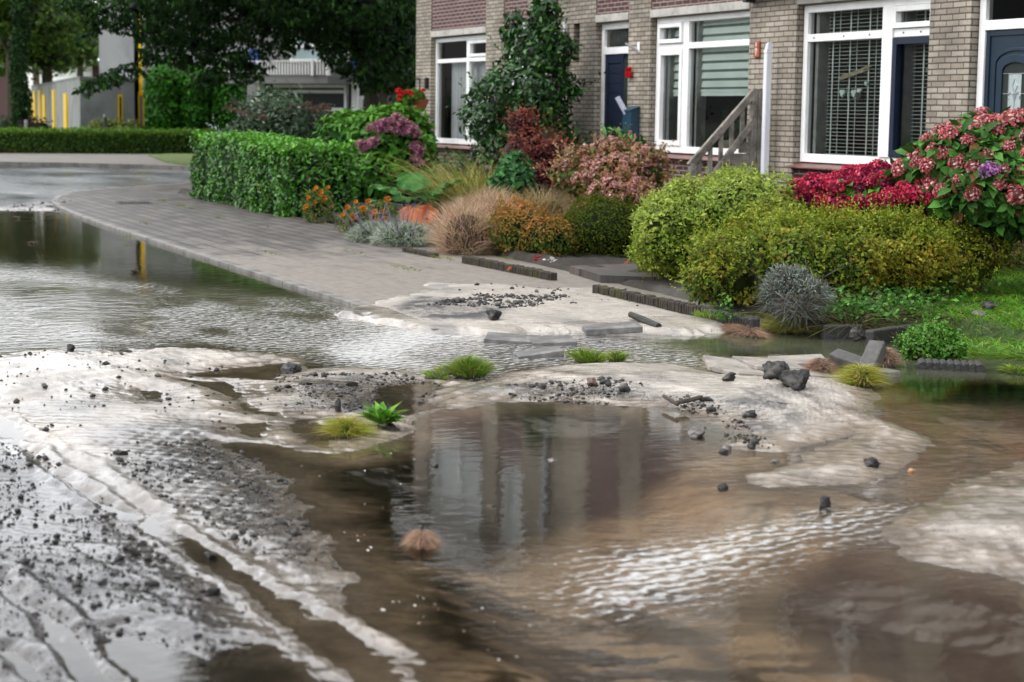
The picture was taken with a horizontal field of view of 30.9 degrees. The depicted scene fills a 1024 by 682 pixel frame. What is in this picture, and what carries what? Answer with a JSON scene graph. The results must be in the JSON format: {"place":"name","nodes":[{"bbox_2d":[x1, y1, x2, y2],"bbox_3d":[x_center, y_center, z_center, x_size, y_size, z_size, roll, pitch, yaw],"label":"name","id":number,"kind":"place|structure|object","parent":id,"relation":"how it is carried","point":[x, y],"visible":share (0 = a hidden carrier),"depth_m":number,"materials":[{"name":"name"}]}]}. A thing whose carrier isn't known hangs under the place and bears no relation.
{"place":"outdoors","nodes":[
{"label":"outdoors","id":0,"kind":"place"},
{"bbox_2d":[0,153,183,165],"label":"pavement","id":1,"kind":"structure","parent":0,"point":[86,158],"depth_m":52.02,"materials":[{"name":"concrete"}]},
{"bbox_2d":[0,125,216,153],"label":"hedge","id":2,"kind":"object","parent":1,"relation":"on","point":[86,140],"visible":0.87,"depth_m":57.73,"materials":[{"name":"green plant"}]},
{"bbox_2d":[58,183,764,317],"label":"pavement","id":3,"kind":"structure","parent":0,"point":[311,254],"depth_m":20.38,"materials":[{"name":"concrete"}]},
{"bbox_2d":[51,182,439,330],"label":"kerb","id":4,"kind":"structure","parent":3,"relation":"on","point":[310,290],"depth_m":18.61,"materials":[{"name":"concrete"}]},
{"bbox_2d":[124,198,513,270],"bbox_3d":[-3.944,-1.476,23.662,2.996,0.039,13.975,-3,8,-27],"label":"joint moss","id":5,"kind":"object","parent":3,"relation":"on","point":[265,251],"visible":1,"depth_m":19.52,"materials":[{"name":"green plant"}]},
{"bbox_2d":[335,196,423,242],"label":"lavender","id":6,"kind":"object","parent":3,"relation":"on","point":[359,233],"visible":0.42,"depth_m":21.44,"materials":[{"name":"grey plant"}]},
{"bbox_2d":[365,197,446,246],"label":"lavender","id":7,"kind":"object","parent":3,"relation":"on","point":[402,234],"visible":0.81,"depth_m":21.01,"materials":[{"name":"grey plant"}]},
{"bbox_2d":[402,247,438,257],"bbox_3d":[-0.987,-0.864,19.816,0.085,0.231,0.904,-2,8,-24],"label":"garden edging","id":8,"kind":"object","parent":3,"relation":"on","point":[418,251],"visible":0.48,"depth_m":19.73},
{"bbox_2d":[592,284,705,316],"bbox_3d":[1.064,-0.232,14.703,0.090,0.284,1.816,-2,8,-23],"label":"garden edging","id":9,"kind":"object","parent":3,"relation":"on","point":[677,306],"visible":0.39,"depth_m":14.58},
{"bbox_2d":[364,146,556,218],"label":"feather grass","id":10,"kind":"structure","parent":0,"point":[448,192],"depth_m":24.77,"materials":[{"name":"green plant"}]},
{"bbox_2d":[0,166,1023,681],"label":"road","id":11,"kind":"structure","parent":0,"point":[926,584],"depth_m":7.34,"materials":[{"name":"asphalt"}]},
{"bbox_2d":[0,161,201,170],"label":"kerb","id":12,"kind":"structure","parent":11,"relation":"on","point":[109,165],"depth_m":47.07,"materials":[{"name":"concrete"}]},
{"bbox_2d":[148,153,201,166],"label":"grass verge","id":13,"kind":"object","parent":11,"relation":"on","point":[179,159],"depth_m":52.20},
{"bbox_2d":[280,362,301,373],"bbox_3d":[-1.315,0.167,10.961,0.164,0.076,0.122,7,9,41],"label":"asphalt chunk","id":14,"kind":"object","parent":11,"relation":"on","point":[289,368],"visible":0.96,"depth_m":10.93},
{"bbox_2d":[305,413,388,441],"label":"grass tuft","id":15,"kind":"object","parent":11,"relation":"on","point":[351,427],"visible":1,"depth_m":8.80,"materials":[{"name":"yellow plant"}]},
{"bbox_2d":[357,401,407,430],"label":"weed","id":16,"kind":"object","parent":11,"relation":"on","point":[382,414],"visible":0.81,"depth_m":9.03,"materials":[{"name":"green plant"}]},
{"bbox_2d":[0,199,774,674],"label":"gravel","id":17,"kind":"structure","parent":11,"relation":"on","point":[368,377],"depth_m":7.67,"materials":[{"name":"gravel"}]},
{"bbox_2d":[398,524,445,555],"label":"grass tuft","id":18,"kind":"object","parent":11,"relation":"on","point":[421,538],"visible":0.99,"depth_m":6.64,"materials":[{"name":"brown plant"}]},
{"bbox_2d":[437,353,498,379],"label":"grass tuft","id":19,"kind":"object","parent":11,"relation":"on","point":[468,368],"visible":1,"depth_m":10.84,"materials":[{"name":"green plant"}]},
{"bbox_2d":[486,309,501,319],"bbox_3d":[-0.126,-0.181,13.436,0.096,0.105,0.112,-2,8,-23],"label":"asphalt chunk","id":20,"kind":"object","parent":11,"relation":"on","point":[493,314],"visible":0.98,"depth_m":13.40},
{"bbox_2d":[462,255,556,280],"bbox_3d":[-0.050,-0.626,17.870,0.084,0.261,2.044,-3,8,-25],"label":"garden edging","id":21,"kind":"object","parent":11,"relation":"on","point":[514,269],"visible":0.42,"depth_m":17.72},
{"bbox_2d":[602,347,634,361],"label":"grass tuft","id":22,"kind":"object","parent":11,"relation":"on","point":[618,356],"visible":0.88,"depth_m":11.62,"materials":[{"name":"green plant"}]},
{"bbox_2d":[628,311,661,326],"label":"branch","id":23,"kind":"object","parent":11,"relation":"on","point":[641,318],"visible":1,"depth_m":13.34,"materials":[{"name":"black wood"}]},
{"bbox_2d":[662,394,702,405],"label":"twig","id":24,"kind":"object","parent":11,"relation":"on","point":[682,401],"visible":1,"depth_m":9.81,"materials":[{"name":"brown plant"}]},
{"bbox_2d":[701,307,759,335],"bbox_3d":[1.579,-0.074,13.521,0.084,0.275,0.828,-2,8,-21],"label":"garden edging","id":25,"kind":"object","parent":11,"relation":"on","point":[750,322],"visible":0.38,"depth_m":13.31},
{"bbox_2d":[712,366,763,375],"bbox_3d":[1.398,0.194,10.923,0.360,0.030,0.260,5,5,-31],"label":"paving slab","id":26,"kind":"object","parent":11,"relation":"on","point":[737,371],"depth_m":10.87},
{"bbox_2d":[703,355,754,370],"bbox_3d":[1.340,0.153,11.216,0.340,0.030,0.300,8,12,-3],"label":"paving slab","id":27,"kind":"object","parent":26,"relation":"on","point":[710,362],"depth_m":11.20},
{"bbox_2d":[732,356,805,370],"bbox_3d":[1.577,0.143,11.324,0.360,0.030,0.320,3,9,-22],"label":"paving slab","id":28,"kind":"object","parent":27,"relation":"on","point":[755,363],"depth_m":11.30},
{"bbox_2d":[768,354,826,365],"bbox_3d":[1.776,0.126,11.516,0.340,0.030,0.280,-3,10,1],"label":"paving slab","id":29,"kind":"object","parent":28,"relation":"on","point":[797,359],"depth_m":11.55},
{"bbox_2d":[762,361,789,379],"bbox_3d":[1.503,0.183,10.548,0.154,0.141,0.210,1,7,4],"label":"asphalt chunk","id":30,"kind":"object","parent":11,"relation":"on","point":[773,370],"visible":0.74,"depth_m":10.50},
{"bbox_2d":[760,313,815,334],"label":"grass tuft","id":31,"kind":"object","parent":11,"relation":"on","point":[775,326],"visible":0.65,"depth_m":13.27,"materials":[{"name":"green plant"}]},
{"bbox_2d":[779,369,809,390],"bbox_3d":[1.562,0.220,10.246,0.172,0.133,0.190,2,7,7],"label":"asphalt chunk","id":32,"kind":"object","parent":11,"relation":"on","point":[796,379],"visible":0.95,"depth_m":10.21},
{"bbox_2d":[799,356,840,373],"bbox_3d":[1.864,0.193,11.211,0.339,0.196,0.407,-2,8,-23],"label":"root mat","id":33,"kind":"object","parent":11,"relation":"on","point":[822,365],"visible":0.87,"depth_m":11.16,"materials":[{"name":"brown plant"}]},
{"bbox_2d":[821,324,863,338],"bbox_3d":[2.322,0.009,13.035,0.292,0.249,0.075,0,7,-7],"label":"garden edging","id":34,"kind":"object","parent":11,"relation":"on","point":[833,334],"visible":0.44,"depth_m":12.99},
{"bbox_2d":[824,362,903,389],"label":"grass tuft","id":35,"kind":"object","parent":11,"relation":"on","point":[864,375],"visible":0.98,"depth_m":10.70,"materials":[{"name":"yellow plant"}]},
{"bbox_2d":[863,457,880,467],"bbox_3d":[1.594,0.541,8.224,0.065,0.051,0.070,-2,8,-23],"label":"asphalt chunk","id":36,"kind":"object","parent":11,"relation":"on","point":[871,462],"visible":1,"depth_m":8.20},
{"bbox_2d":[865,323,917,344],"bbox_3d":[2.659,0.025,12.936,0.077,0.251,0.652,7,9,41],"label":"garden edging","id":37,"kind":"object","parent":11,"relation":"on","point":[871,334],"visible":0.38,"depth_m":12.79,"materials":[{"name":"concrete"}]},
{"bbox_2d":[881,346,912,367],"bbox_3d":[2.339,0.134,11.612,0.352,0.198,0.347,3,8,20],"label":"root mat","id":38,"kind":"object","parent":11,"relation":"on","point":[890,359],"visible":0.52,"depth_m":11.57,"materials":[{"name":"brown plant"}]},
{"bbox_2d":[0,205,1023,620],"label":"water","id":39,"kind":"structure","parent":0,"point":[44,307],"depth_m":13.47,"materials":[{"name":"liquid"}]},
{"bbox_2d":[421,369,449,379],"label":"grass tuft","id":40,"kind":"object","parent":39,"relation":"on","point":[437,374],"visible":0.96,"depth_m":10.81,"materials":[{"name":"green plant"}]},
{"bbox_2d":[484,332,538,347],"bbox_3d":[0.000,-0.009,12.635,0.360,0.040,0.300,4,9,3],"label":"paving slab","id":41,"kind":"object","parent":39,"relation":"on","point":[498,338],"depth_m":12.52,"materials":[{"name":"concrete"}]},
{"bbox_2d":[513,346,563,364],"bbox_3d":[0.170,0.093,11.870,0.300,0.060,0.140,-8,15,-15],"label":"paving slab","id":42,"kind":"object","parent":39,"relation":"on","point":[555,352],"depth_m":11.82,"materials":[{"name":"concrete"}]},
{"bbox_2d":[526,335,576,348],"bbox_3d":[0.266,0.004,12.559,0.300,0.040,0.300,-2,9,-10],"label":"paving slab","id":43,"kind":"object","parent":39,"relation":"on","point":[562,341],"depth_m":12.45,"materials":[{"name":"concrete"}]},
{"bbox_2d":[560,346,613,362],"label":"grass tuft","id":44,"kind":"object","parent":39,"relation":"on","point":[584,356],"visible":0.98,"depth_m":11.52,"materials":[{"name":"green plant"}]},
{"bbox_2d":[581,321,642,335],"bbox_3d":[0.703,-0.089,13.036,0.400,0.045,0.260,-3,9,-4],"label":"paving slab","id":45,"kind":"object","parent":39,"relation":"on","point":[612,328],"depth_m":12.92,"materials":[{"name":"concrete"}]},
{"bbox_2d":[688,427,704,438],"bbox_3d":[0.900,0.453,9.012,0.080,0.076,0.105,-2,8,-23],"label":"asphalt chunk","id":46,"kind":"object","parent":39,"relation":"on","point":[696,432],"visible":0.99,"depth_m":8.99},
{"bbox_2d":[717,322,772,338],"bbox_3d":[1.653,-0.076,13.220,0.422,0.106,0.799,-2,8,-23],"label":"root mat","id":47,"kind":"object","parent":39,"relation":"on","point":[733,328],"visible":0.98,"depth_m":13.13,"materials":[{"name":"brown plant"}]},
{"bbox_2d":[819,495,831,513],"bbox_3d":[1.256,0.655,7.429,0.048,0.078,0.047,0,7,-4],"label":"asphalt chunk","id":48,"kind":"object","parent":39,"relation":"on","point":[825,503],"visible":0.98,"depth_m":7.41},
{"bbox_2d":[819,378,847,383],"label":"paving slab","id":49,"kind":"structure","parent":39,"relation":"on","point":[834,379],"depth_m":10.83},
{"bbox_2d":[828,348,861,371],"bbox_3d":[2.033,0.130,11.241,0.200,0.090,0.130,22,28,29],"label":"concrete block","id":50,"kind":"object","parent":39,"relation":"on","point":[840,356],"depth_m":11.21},
{"bbox_2d":[849,327,866,341],"bbox_3d":[2.149,-0.042,11.543,0.110,0.095,0.118,-2,8,-23],"label":"asphalt chunk","id":51,"kind":"object","parent":39,"relation":"on","point":[856,334],"visible":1,"depth_m":11.51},
{"bbox_2d":[859,340,886,371],"bbox_3d":[2.108,0.142,10.914,0.100,0.090,0.340,5,45,31],"label":"concrete block","id":52,"kind":"object","parent":39,"relation":"on","point":[875,351],"depth_m":10.92,"materials":[{"name":"concrete"}]},
{"bbox_2d":[891,312,969,359],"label":"uprooted bush","id":53,"kind":"object","parent":39,"relation":"on","point":[932,340],"visible":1,"depth_m":11.95,"materials":[{"name":"green plant"}]},
{"bbox_2d":[917,358,985,371],"bbox_3d":[2.734,0.152,11.537,0.425,0.065,0.195,3,7,16],"label":"edging strip","id":54,"kind":"object","parent":39,"relation":"on","point":[952,365],"visible":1,"depth_m":11.47,"materials":[{"name":"concrete"}]},
{"bbox_2d":[997,363,1023,374],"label":"grass tuft","id":55,"kind":"object","parent":39,"relation":"on","point":[1011,368],"visible":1,"depth_m":11.32,"materials":[{"name":"green plant"}]},
{"bbox_2d":[178,188,1023,342],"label":"garden soil","id":56,"kind":"structure","parent":0,"point":[661,286],"depth_m":16.36,"materials":[{"name":"soil"}]},
{"bbox_2d":[206,74,334,153],"bbox_3d":[-4.311,-4.042,36.074,3.136,2.378,2.255,1,7,-1],"label":"butterfly bush","id":57,"kind":"object","parent":56,"relation":"on","point":[287,117],"visible":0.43,"depth_m":35.60,"materials":[{"name":"green plant"}]},
{"bbox_2d":[188,129,364,217],"bbox_3d":[-3.871,-2.654,29.122,1.400,1.332,6.140,-2,8,-23],"label":"laurel hedge","id":58,"kind":"object","parent":56,"relation":"on","point":[274,173],"visible":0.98,"depth_m":27.20,"materials":[{"name":"green plant"}]},
{"bbox_2d":[300,185,337,222],"bbox_3d":[-2.638,-1.835,25.208,0.514,0.590,0.653,-2,8,-23],"label":"marigold","id":59,"kind":"object","parent":56,"relation":"on","point":[319,206],"visible":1,"depth_m":25.08,"materials":[{"name":"orange plant"}]},
{"bbox_2d":[334,196,398,232],"bbox_3d":[-1.830,-1.544,23.145,0.819,0.558,1.164,1,7,3],"label":"marigold","id":60,"kind":"object","parent":56,"relation":"on","point":[363,208],"visible":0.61,"depth_m":23.13,"materials":[{"name":"orange plant"}]},
{"bbox_2d":[311,97,440,202],"bbox_3d":[-2.219,-3.116,30.790,1.992,1.878,2.973,-2,8,-23],"label":"hydrangea","id":61,"kind":"object","parent":56,"relation":"on","point":[405,130],"visible":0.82,"depth_m":29.88,"materials":[{"name":"green plant"}]},
{"bbox_2d":[369,171,462,225],"bbox_3d":[-1.494,-1.956,25.216,1.239,0.746,3.170,-2,7,-18],"label":"rhubarb","id":62,"kind":"object","parent":56,"relation":"on","point":[403,183],"visible":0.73,"depth_m":24.61,"materials":[{"name":"green plant"}]},
{"bbox_2d":[416,147,487,213],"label":"garden shrub","id":63,"kind":"object","parent":56,"relation":"on","point":[461,155],"visible":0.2,"depth_m":26.41,"materials":[{"name":"green plant"}]},
{"bbox_2d":[412,183,540,255],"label":"mound grass","id":64,"kind":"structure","parent":56,"relation":"on","point":[462,229],"depth_m":19.89,"materials":[{"name":"beige plant"}]},
{"bbox_2d":[485,150,542,205],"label":"garden shrub","id":65,"kind":"object","parent":56,"relation":"on","point":[517,175],"visible":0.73,"depth_m":22.68,"materials":[{"name":"green plant"}]},
{"bbox_2d":[446,0,606,198],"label":"camellia","id":66,"kind":"object","parent":56,"relation":"on","point":[547,45],"visible":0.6,"depth_m":26.72,"materials":[{"name":"green plant"}]},
{"bbox_2d":[479,185,582,256],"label":"heather","id":67,"kind":"object","parent":56,"relation":"on","point":[521,229],"visible":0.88,"depth_m":19.43,"materials":[{"name":"orange plant"}]},
{"bbox_2d":[490,99,585,199],"bbox_3d":[0.355,-2.203,23.489,1.230,1.705,1.287,-2,8,-23],"label":"japanese maple","id":68,"kind":"object","parent":56,"relation":"on","point":[531,147],"visible":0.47,"depth_m":23.42,"materials":[{"name":"red plant"}]},
{"bbox_2d":[503,181,636,225],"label":"mound grass","id":69,"kind":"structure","parent":56,"relation":"on","point":[563,204],"depth_m":21.73,"materials":[{"name":"orange plant"}]},
{"bbox_2d":[550,188,641,257],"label":"cushion shrub","id":70,"kind":"object","parent":56,"relation":"on","point":[604,224],"visible":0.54,"depth_m":19.32,"materials":[{"name":"green plant"}]},
{"bbox_2d":[530,121,681,210],"bbox_3d":[1.187,-1.807,21.391,1.462,1.452,2.003,-2,8,-23],"label":"hydrangea","id":71,"kind":"object","parent":56,"relation":"on","point":[591,172],"visible":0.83,"depth_m":21.28,"materials":[{"name":"pink plant"}]},
{"bbox_2d":[599,124,649,167],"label":"garden shrub","id":72,"kind":"object","parent":56,"relation":"on","point":[621,132],"visible":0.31,"depth_m":21.96,"materials":[{"name":"green plant"}]},
{"bbox_2d":[622,161,815,281],"bbox_3d":[1.800,-1.014,16.468,1.730,1.174,2.443,-2,8,-23],"label":"spirea","id":73,"kind":"object","parent":56,"relation":"on","point":[664,219],"visible":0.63,"depth_m":16.16,"materials":[{"name":"green plant"}]},
{"bbox_2d":[686,88,762,191],"bbox_3d":[2.588,-2.146,22.606,1.013,1.887,0.082,-2,8,-23],"label":"stair railing","id":74,"kind":"object","parent":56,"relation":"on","point":[749,151],"visible":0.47,"depth_m":22.61,"materials":[{"name":"wood"}]},
{"bbox_2d":[661,190,1023,305],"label":"box hedge","id":75,"kind":"object","parent":56,"relation":"on","point":[895,249],"visible":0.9,"depth_m":14.45,"materials":[{"name":"green plant"}]},
{"bbox_2d":[709,267,1000,324],"bbox_3d":[2.777,-0.374,14.191,1.896,0.337,2.879,4,8,22],"label":"ground cover","id":76,"kind":"object","parent":56,"relation":"on","point":[913,297],"visible":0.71,"depth_m":13.67,"materials":[{"name":"green plant"}]},
{"bbox_2d":[737,252,851,335],"bbox_3d":[2.108,-0.365,13.614,0.943,0.586,1.752,0,7,-3],"label":"lavender","id":77,"kind":"object","parent":76,"relation":"on","point":[794,291],"visible":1,"depth_m":13.16,"materials":[{"name":"grey plant"}]},
{"bbox_2d":[777,159,934,222],"bbox_3d":[3.186,-0.981,16.051,1.380,1.188,1.681,-2,8,-23],"label":"hydrangea","id":78,"kind":"object","parent":56,"relation":"on","point":[864,181],"visible":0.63,"depth_m":15.84,"materials":[{"name":"red plant"}]},
{"bbox_2d":[881,106,1023,292],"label":"hydrangea","id":79,"kind":"object","parent":56,"relation":"on","point":[972,167],"visible":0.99,"depth_m":15.17,"materials":[{"name":"pink plant"}]},
{"bbox_2d":[884,263,1023,363],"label":"lawn grass","id":80,"kind":"structure","parent":56,"relation":"on","point":[1002,289],"depth_m":13.77,"materials":[{"name":"green plant"}]},
{"bbox_2d":[718,298,976,345],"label":"plant litter","id":81,"kind":"object","parent":80,"relation":"on","point":[869,323],"visible":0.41,"depth_m":13.23,"materials":[{"name":"brown plant"}]},
{"bbox_2d":[569,263,688,282],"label":"garden path","id":82,"kind":"structure","parent":0,"point":[613,273],"depth_m":17.07,"materials":[{"name":"concrete"}]},
{"bbox_2d":[962,233,1023,271],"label":"shrub","id":83,"kind":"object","parent":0,"point":[1021,248],"depth_m":18.02,"materials":[{"name":"green plant"}]},
{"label":"parking ground","id":84,"kind":"structure","parent":0,"visible":0},
{"bbox_2d":[226,0,415,125],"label":"apartment block","id":85,"kind":"structure","parent":84,"relation":"on","point":[307,70],"depth_m":53.91,"materials":[{"name":"white paint"}]},
{"bbox_2d":[273,84,348,110],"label":"window","id":86,"kind":"structure","parent":85,"relation":"in","point":[337,94],"depth_m":54.28,"materials":[{"name":"white paint"}]},
{"bbox_2d":[290,29,350,62],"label":"window","id":87,"kind":"structure","parent":85,"relation":"in","point":[302,55],"depth_m":54.58,"materials":[{"name":"glass"}]},
{"label":"ground","id":88,"kind":"structure","parent":0,"visible":0},
{"bbox_2d":[51,0,415,112],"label":"drooping tree","id":89,"kind":"object","parent":88,"relation":"on","point":[362,32],"visible":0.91,"depth_m":43.40,"materials":[{"name":"green plant"}]},
{"bbox_2d":[416,0,628,191],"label":"row house","id":90,"kind":"structure","parent":88,"relation":"on","point":[454,43],"depth_m":32.75,"materials":[{"name":"grey brick"}]},
{"bbox_2d":[395,78,428,108],"bbox_3d":[-1.866,-4.431,33.103,0.621,0.580,1.627,-1,7,-10],"label":"hanging basket","id":91,"kind":"object","parent":90,"relation":"attached to","point":[415,97],"visible":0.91,"depth_m":32.44,"materials":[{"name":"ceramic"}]},
{"bbox_2d":[435,33,610,145],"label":"window","id":92,"kind":"structure","parent":90,"relation":"in","point":[456,56],"depth_m":33.05,"materials":[{"name":"white paint"}]},
{"bbox_2d":[555,0,761,189],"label":"row house","id":93,"kind":"structure","parent":88,"relation":"on","point":[694,65],"depth_m":25.40,"materials":[{"name":"grey brick"}]},
{"bbox_2d":[600,22,628,167],"bbox_3d":[1.566,-3.216,26.655,0.132,2.690,1.080,-2,8,-23],"label":"front door","id":94,"kind":"structure","parent":93,"relation":"in","point":[614,83],"depth_m":26.76,"materials":[{"name":"blue paint"}]},
{"bbox_2d":[622,106,639,143],"bbox_3d":[1.647,-3.009,25.856,0.162,0.538,0.280,-2,8,-23],"label":"letter box","id":95,"kind":"object","parent":93,"relation":"attached to","point":[630,116],"visible":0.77,"depth_m":25.75,"materials":[{"name":"blue metal"}]},
{"bbox_2d":[654,11,749,155],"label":"window","id":96,"kind":"structure","parent":93,"relation":"in","point":[702,61],"depth_m":24.69,"materials":[{"name":"white paint"}]},
{"bbox_2d":[720,97,746,148],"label":"indoor plant","id":97,"kind":"object","parent":93,"relation":"in","point":[729,109],"visible":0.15,"depth_m":24.39,"materials":[{"name":"green plant"}]},
{"bbox_2d":[760,0,1023,190],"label":"row house","id":98,"kind":"structure","parent":88,"relation":"on","point":[969,54],"depth_m":21.14,"materials":[{"name":"grey brick"}]},
{"bbox_2d":[760,42,772,179],"bbox_3d":[3.072,-2.491,22.436,0.090,2.227,0.086,-2,8,-23],"label":"cable duct","id":99,"kind":"object","parent":98,"relation":"attached to","point":[766,103],"visible":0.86,"depth_m":22.37,"materials":[{"name":"white plastic"}]},
{"bbox_2d":[839,46,871,101],"bbox_3d":[3.938,-3.072,21.296,0.044,0.642,0.644,-2,8,-23],"label":"window hanger","id":100,"kind":"object","parent":98,"relation":"hanging from","point":[857,93],"depth_m":21.29,"materials":[{"name":"wicker"}]},
{"bbox_2d":[800,0,930,164],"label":"window","id":101,"kind":"structure","parent":98,"relation":"in","point":[891,37],"depth_m":21.78,"materials":[{"name":"white paint"}]},
{"bbox_2d":[976,0,1023,113],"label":"front door","id":102,"kind":"structure","parent":98,"relation":"in","point":[1000,69],"depth_m":18.72,"materials":[{"name":"blue paint"}]},
{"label":"park ground","id":103,"kind":"structure","parent":0,"visible":0},
{"bbox_2d":[7,0,33,127],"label":"columnar tree","id":104,"kind":"object","parent":103,"relation":"on","point":[20,90],"visible":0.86,"depth_m":60.17,"materials":[{"name":"green plant"}]},
{"bbox_2d":[19,116,52,131],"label":"dark bush","id":105,"kind":"object","parent":103,"relation":"on","point":[31,124],"visible":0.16,"depth_m":59.98,"materials":[{"name":"green plant"}]},
{"bbox_2d":[0,0,90,120],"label":"park tree","id":106,"kind":"object","parent":103,"relation":"on","point":[45,21],"visible":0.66,"depth_m":76.45,"materials":[{"name":"green plant"}]},
{"bbox_2d":[0,0,98,82],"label":"park tree","id":107,"kind":"object","parent":103,"relation":"on","point":[48,58],"visible":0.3,"depth_m":82.81,"materials":[{"name":"green plant"}]},
{"bbox_2d":[0,60,98,119],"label":"flat building","id":108,"kind":"structure","parent":103,"relation":"on","point":[94,71],"depth_m":116.58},
{"bbox_2d":[87,117,144,131],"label":"golden bush","id":109,"kind":"object","parent":103,"relation":"on","point":[113,124],"visible":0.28,"depth_m":60.42,"materials":[{"name":"green plant"}]},
{"bbox_2d":[31,0,247,132],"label":"school building","id":110,"kind":"structure","parent":103,"relation":"on","point":[57,103],"depth_m":66.31,"materials":[{"name":"concrete"}]},
{"bbox_2d":[52,89,55,128],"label":"yellow window","id":111,"kind":"structure","parent":110,"relation":"in","point":[53,91],"depth_m":74.30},
{"bbox_2d":[63,93,67,128],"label":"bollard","id":112,"kind":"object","parent":110,"relation":"in","point":[65,96],"depth_m":67.90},
{"bbox_2d":[142,63,247,133],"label":"tall hedge","id":113,"kind":"object","parent":103,"relation":"on","point":[173,99],"visible":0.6,"depth_m":60.38,"materials":[{"name":"green plant"}]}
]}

